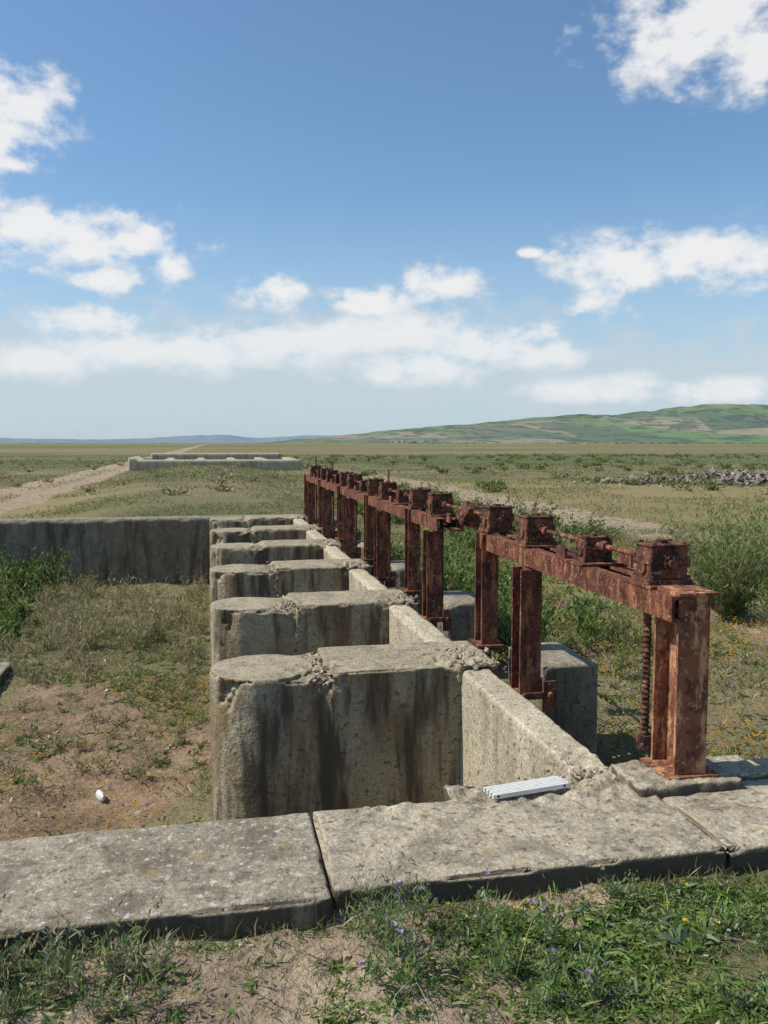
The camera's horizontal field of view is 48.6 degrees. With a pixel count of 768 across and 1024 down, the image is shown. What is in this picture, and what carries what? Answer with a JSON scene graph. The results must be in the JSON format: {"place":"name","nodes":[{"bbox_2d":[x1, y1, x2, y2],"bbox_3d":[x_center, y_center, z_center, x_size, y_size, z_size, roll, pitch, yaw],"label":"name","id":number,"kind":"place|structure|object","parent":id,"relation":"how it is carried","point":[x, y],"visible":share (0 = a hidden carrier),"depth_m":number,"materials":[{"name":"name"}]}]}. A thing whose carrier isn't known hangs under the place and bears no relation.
{"place":"outdoors","nodes":[
{"label":"outdoors","id":0,"kind":"place"},
{"bbox_2d":[0,565,211,839],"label":"basin grass","id":1,"kind":"structure","parent":0,"point":[185,616],"depth_m":8.29,"materials":[{"name":"green plant"}]},
{"bbox_2d":[0,434,352,442],"bbox_3d":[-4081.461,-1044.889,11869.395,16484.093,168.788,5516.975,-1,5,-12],"label":"distant hills","id":2,"kind":"structure","parent":0,"point":[209,439],"depth_m":13008.42,"materials":[{"name":"blue"}]},
{"bbox_2d":[0,443,767,1023],"bbox_3d":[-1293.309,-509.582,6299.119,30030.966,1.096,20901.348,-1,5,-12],"label":"ground","id":3,"kind":"structure","parent":0,"point":[128,793],"depth_m":5.82,"materials":[{"name":"soil"}]},
{"bbox_2d":[0,662,12,685],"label":"concrete slab fragment","id":4,"kind":"object","parent":3,"relation":"on","point":[4,669],"visible":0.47,"depth_m":7.67,"materials":[{"name":"grey concrete"}]},
{"bbox_2d":[0,542,78,644],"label":"green weeds","id":5,"kind":"object","parent":3,"relation":"on","point":[16,579],"visible":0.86,"depth_m":10.95,"materials":[{"name":"green plant"}]},
{"bbox_2d":[96,790,104,801],"bbox_3d":[-1.711,1.722,5.139,0.036,0.083,0.170,-3,5,-29],"label":"plastic bottle","id":6,"kind":"object","parent":3,"relation":"on","point":[100,795],"visible":1,"depth_m":5.10,"materials":[{"name":"white paint"}]},
{"bbox_2d":[0,629,206,830],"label":"scattered stones","id":7,"kind":"object","parent":3,"relation":"on","point":[110,701],"visible":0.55,"depth_m":6.02,"materials":[{"name":"grey stone"}]},
{"bbox_2d":[0,674,207,838],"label":"orange flowers","id":8,"kind":"object","parent":3,"relation":"on","point":[116,797],"visible":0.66,"depth_m":5.39,"materials":[{"name":"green plant"}]},
{"bbox_2d":[0,514,280,589],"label":"retaining wall","id":9,"kind":"structure","parent":3,"relation":"on","point":[155,548],"depth_m":12.56,"materials":[{"name":"concrete"}]},
{"bbox_2d":[0,813,332,960],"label":"concrete slab","id":10,"kind":"structure","parent":3,"relation":"on","point":[224,878],"depth_m":2.14,"materials":[{"name":"grey concrete"}]},
{"bbox_2d":[128,453,300,470],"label":"distant sluice structure","id":11,"kind":"object","parent":3,"relation":"on","point":[269,461],"visible":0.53,"depth_m":54.64,"materials":[{"name":"concrete"}]},
{"bbox_2d":[209,514,306,529],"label":"concrete pier","id":12,"kind":"structure","parent":3,"relation":"on","point":[255,520],"depth_m":12.36,"materials":[{"name":"grey concrete"}]},
{"bbox_2d":[302,459,331,527],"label":"sluice gate","id":13,"kind":"structure","parent":12,"relation":"on","point":[317,473],"depth_m":12.18,"materials":[{"name":"brown metal"}]},
{"bbox_2d":[210,525,321,546],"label":"concrete pier","id":14,"kind":"structure","parent":3,"relation":"on","point":[261,533],"depth_m":10.70,"materials":[{"name":"grey concrete"}]},
{"bbox_2d":[303,524,318,528],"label":"broken concrete","id":15,"kind":"object","parent":14,"relation":"on","point":[316,526],"visible":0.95,"depth_m":10.95,"materials":[{"name":"concrete"}]},
{"bbox_2d":[316,461,353,550],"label":"sluice gate","id":16,"kind":"structure","parent":14,"relation":"on","point":[327,488],"depth_m":10.52,"materials":[{"name":"brown metal"}]},
{"bbox_2d":[210,539,341,567],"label":"concrete pier","id":17,"kind":"structure","parent":3,"relation":"on","point":[269,551],"depth_m":9.04,"materials":[{"name":"grey concrete"}]},
{"bbox_2d":[320,539,340,544],"bbox_3d":[-0.602,0.332,9.317,0.265,0.048,0.461,-1,5,-12],"label":"broken concrete","id":18,"kind":"object","parent":17,"relation":"on","point":[324,540],"visible":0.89,"depth_m":9.30,"materials":[{"name":"concrete"}]},
{"bbox_2d":[334,473,384,575],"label":"sluice gate","id":19,"kind":"structure","parent":17,"relation":"on","point":[356,488],"depth_m":8.86,"materials":[{"name":"rusted iron"},{"name":"dark iron"}]},
{"bbox_2d":[210,559,370,604],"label":"concrete pier","id":20,"kind":"structure","parent":3,"relation":"on","point":[247,580],"depth_m":7.37,"materials":[{"name":"grey concrete"}]},
{"bbox_2d":[264,561,278,573],"bbox_3d":[-1.027,0.499,7.595,0.157,0.043,0.744,-1,5,-12],"label":"broken concrete","id":21,"kind":"object","parent":20,"relation":"on","point":[269,570],"visible":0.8,"depth_m":7.44,"materials":[{"name":"concrete"}]},
{"bbox_2d":[339,560,372,567],"bbox_3d":[-0.241,0.470,7.678,0.392,0.057,0.368,3,5,29],"label":"broken concrete","id":22,"kind":"object","parent":20,"relation":"on","point":[351,564],"visible":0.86,"depth_m":7.60,"materials":[{"name":"concrete"}]},
{"bbox_2d":[361,470,431,601],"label":"sluice gate","id":23,"kind":"structure","parent":20,"relation":"on","point":[390,499],"depth_m":7.20,"materials":[{"name":"rusted iron"},{"name":"dark iron"}]},
{"bbox_2d":[293,518,309,524],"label":"breast wall","id":24,"kind":"structure","parent":3,"relation":"on","point":[299,521],"depth_m":11.98,"materials":[{"name":"concrete"}]},
{"bbox_2d":[209,589,417,666],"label":"concrete pier","id":25,"kind":"structure","parent":3,"relation":"on","point":[242,626],"depth_m":5.71,"materials":[{"name":"grey concrete"}]},
{"bbox_2d":[275,594,298,615],"bbox_3d":[-0.666,0.637,5.883,0.197,0.038,0.728,-1,5,-12],"label":"broken concrete","id":26,"kind":"object","parent":25,"relation":"on","point":[291,605],"visible":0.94,"depth_m":5.80,"materials":[{"name":"concrete"}]},
{"bbox_2d":[383,592,418,605],"bbox_3d":[0.112,0.600,5.991,0.264,0.046,0.500,0,5,-2],"label":"broken concrete","id":27,"kind":"object","parent":25,"relation":"on","point":[400,597],"visible":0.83,"depth_m":5.94,"materials":[{"name":"concrete"}]},
{"bbox_2d":[400,491,515,658],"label":"sluice gate","id":28,"kind":"structure","parent":25,"relation":"on","point":[440,512],"depth_m":5.54,"materials":[{"name":"rusted iron"},{"name":"dark iron"}]},
{"bbox_2d":[306,530,326,538],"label":"breast wall","id":29,"kind":"structure","parent":3,"relation":"on","point":[313,534],"depth_m":10.35,"materials":[{"name":"concrete"}]},
{"bbox_2d":[320,516,336,538],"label":"downstream buttress","id":30,"kind":"structure","parent":3,"relation":"on","point":[335,522],"depth_m":12.56,"materials":[{"name":"concrete"}]},
{"bbox_2d":[323,546,350,558],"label":"breast wall","id":31,"kind":"structure","parent":3,"relation":"on","point":[332,552],"depth_m":8.67,"materials":[{"name":"concrete"}]},
{"bbox_2d":[334,526,360,558],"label":"downstream buttress","id":32,"kind":"structure","parent":3,"relation":"on","point":[358,539],"depth_m":10.92,"materials":[{"name":"concrete"}]},
{"bbox_2d":[209,640,499,820],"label":"concrete pier","id":33,"kind":"structure","parent":3,"relation":"on","point":[374,725],"depth_m":4.06,"materials":[{"name":"grey concrete"}]},
{"bbox_2d":[300,646,334,684],"bbox_3d":[-0.346,0.765,4.302,0.181,0.041,0.793,-1,5,-12],"label":"broken concrete","id":34,"kind":"object","parent":33,"relation":"on","point":[319,661],"visible":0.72,"depth_m":4.19,"materials":[{"name":"concrete"}]},
{"bbox_2d":[445,647,501,672],"bbox_3d":[0.433,0.743,4.270,0.323,0.051,0.455,-1,5,-12],"label":"broken concrete","id":35,"kind":"object","parent":33,"relation":"on","point":[465,660],"visible":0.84,"depth_m":4.32,"materials":[{"name":"concrete"}]},
{"bbox_2d":[349,569,387,589],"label":"breast wall","id":36,"kind":"structure","parent":3,"relation":"on","point":[361,579],"depth_m":6.99,"materials":[{"name":"concrete"}]},
{"bbox_2d":[357,540,383,584],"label":"downstream buttress","id":37,"kind":"structure","parent":3,"relation":"on","point":[360,543],"depth_m":9.28,"materials":[{"name":"concrete"}]},
{"bbox_2d":[0,884,765,1023],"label":"scattered stones","id":38,"kind":"object","parent":3,"relation":"on","point":[346,955],"visible":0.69,"depth_m":1.84,"materials":[{"name":"grey stone"}]},
{"bbox_2d":[0,844,767,1022],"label":"thistle weeds","id":39,"kind":"object","parent":3,"relation":"on","point":[388,920],"visible":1,"depth_m":1.85,"materials":[{"name":"green plant"}]},
{"bbox_2d":[0,453,767,560],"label":"field grass","id":40,"kind":"structure","parent":3,"relation":"on","point":[267,482],"depth_m":32.09,"materials":[{"name":"green plant"}]},
{"bbox_2d":[0,452,767,494],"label":"scrub","id":41,"kind":"object","parent":3,"relation":"on","point":[502,484],"visible":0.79,"depth_m":49.70,"materials":[{"name":"green plant"}]},
{"bbox_2d":[384,560,422,614],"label":"downstream buttress","id":42,"kind":"structure","parent":3,"relation":"on","point":[398,567],"depth_m":7.60,"materials":[{"name":"concrete"}]},
{"bbox_2d":[60,442,765,443],"bbox_3d":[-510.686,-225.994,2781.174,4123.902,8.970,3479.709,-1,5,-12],"label":"distant trees","id":43,"kind":"object","parent":3,"relation":"on","point":[596,442],"visible":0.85,"depth_m":2359.52,"materials":[{"name":"green plant"}]},
{"bbox_2d":[389,605,450,643],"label":"breast wall","id":44,"kind":"structure","parent":3,"relation":"on","point":[408,624],"depth_m":5.33,"materials":[{"name":"concrete"}]},
{"bbox_2d":[390,440,461,442],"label":"distant village","id":45,"kind":"object","parent":3,"relation":"on","point":[399,441],"visible":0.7,"depth_m":4603.77,"materials":[{"name":"grey"}]},
{"bbox_2d":[432,590,485,653],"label":"downstream buttress","id":46,"kind":"structure","parent":3,"relation":"on","point":[461,604],"depth_m":5.92,"materials":[{"name":"concrete"}]},
{"bbox_2d":[203,882,730,998],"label":"daisies","id":47,"kind":"object","parent":3,"relation":"on","point":[531,906],"visible":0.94,"depth_m":2.03,"materials":[{"name":"white plant"}]},
{"bbox_2d":[315,478,624,552],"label":"shrubs","id":48,"kind":"object","parent":3,"relation":"on","point":[590,528],"visible":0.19,"depth_m":14.38,"materials":[{"name":"green plant"}]},
{"bbox_2d":[312,771,725,914],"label":"concrete channel wall","id":49,"kind":"structure","parent":3,"relation":"on","point":[459,838],"depth_m":2.34,"materials":[{"name":"grey concrete"}]},
{"bbox_2d":[483,776,568,799],"bbox_3d":[0.452,0.868,2.683,0.276,0.015,0.069,-2,5,-20],"label":"folding ruler","id":50,"kind":"object","parent":49,"relation":"on","point":[501,791],"visible":1,"depth_m":2.67,"materials":[{"name":"white paint"}]},
{"bbox_2d":[516,766,616,781],"bbox_3d":[0.644,0.868,2.818,0.421,0.038,0.114,0,5,-5],"label":"broken concrete","id":51,"kind":"object","parent":49,"relation":"on","point":[578,776],"visible":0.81,"depth_m":2.81,"materials":[{"name":"concrete"}]},
{"bbox_2d":[460,669,614,785],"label":"breast wall","id":52,"kind":"structure","parent":3,"relation":"on","point":[508,733],"depth_m":3.56,"materials":[{"name":"concrete"}]},
{"bbox_2d":[508,642,598,754],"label":"downstream buttress","id":53,"kind":"structure","parent":3,"relation":"on","point":[573,674],"depth_m":4.28,"materials":[{"name":"concrete"}]},
{"bbox_2d":[391,538,767,760],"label":"orange flowers","id":54,"kind":"object","parent":3,"relation":"on","point":[742,725],"visible":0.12,"depth_m":6.19,"materials":[{"name":"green plant"}]},
{"bbox_2d":[573,472,673,484],"bbox_3d":[11.064,-1.351,35.866,6.204,0.667,2.472,-1,5,-12],"label":"rubble pile","id":55,"kind":"object","parent":3,"relation":"on","point":[646,477],"visible":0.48,"depth_m":35.62,"materials":[{"name":"grey stone"}]},
{"bbox_2d":[623,467,767,486],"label":"rubble pile","id":56,"kind":"object","parent":3,"relation":"on","point":[756,478],"visible":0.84,"depth_m":34.97,"materials":[{"name":"grey stone"}]},
{"bbox_2d":[658,498,767,619],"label":"tamarisk bush","id":57,"kind":"object","parent":3,"relation":"on","point":[726,579],"visible":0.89,"depth_m":7.70,"materials":[{"name":"green plant"}]},
{"bbox_2d":[662,758,767,872],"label":"concrete channel wall","id":58,"kind":"structure","parent":3,"relation":"on","point":[734,823],"depth_m":2.52,"materials":[{"name":"grey concrete"}]},
{"bbox_2d":[611,755,767,798],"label":"post pedestal","id":59,"kind":"object","parent":58,"relation":"on","point":[641,779],"visible":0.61,"depth_m":2.73,"materials":[{"name":"concrete"}]},
{"bbox_2d":[468,513,720,780],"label":"sluice gate","id":60,"kind":"structure","parent":59,"relation":"on","point":[665,591],"depth_m":2.94,"materials":[{"name":"orange metal"}]},
{"bbox_2d":[678,488,767,594],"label":"tamarisk bush","id":61,"kind":"object","parent":3,"relation":"on","point":[738,529],"visible":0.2,"depth_m":8.69,"materials":[{"name":"green plant"}]},
{"bbox_2d":[739,577,767,627],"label":"tamarisk bush","id":62,"kind":"object","parent":3,"relation":"on","point":[765,598],"visible":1,"depth_m":7.11,"materials":[{"name":"green plant"}]},
{"bbox_2d":[0,857,767,1023],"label":"foreground grass","id":63,"kind":"structure","parent":0,"point":[574,1006],"depth_m":1.92,"materials":[{"name":"green plant"}]},
{"bbox_2d":[0,0,767,438],"label":"sky","id":64,"kind":"structure","parent":0,"point":[243,218],"materials":[{"name":"blue"}]},
{"bbox_2d":[263,404,767,442],"bbox_3d":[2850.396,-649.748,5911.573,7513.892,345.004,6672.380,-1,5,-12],"label":"hills","id":65,"kind":"structure","parent":0,"point":[704,417],"depth_m":5455.98,"materials":[{"name":"green plant"}]},
{"bbox_2d":[360,526,767,766],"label":"meadow grass","id":66,"kind":"structure","parent":0,"point":[459,572],"depth_m":6.69,"materials":[{"name":"green plant"}]},
{"bbox_2d":[411,427,767,443],"bbox_3d":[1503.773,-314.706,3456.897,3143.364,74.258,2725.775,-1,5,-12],"label":"hills","id":67,"kind":"structure","parent":0,"point":[748,435],"depth_m":3307.93,"materials":[{"name":"green plant"}]}
]}

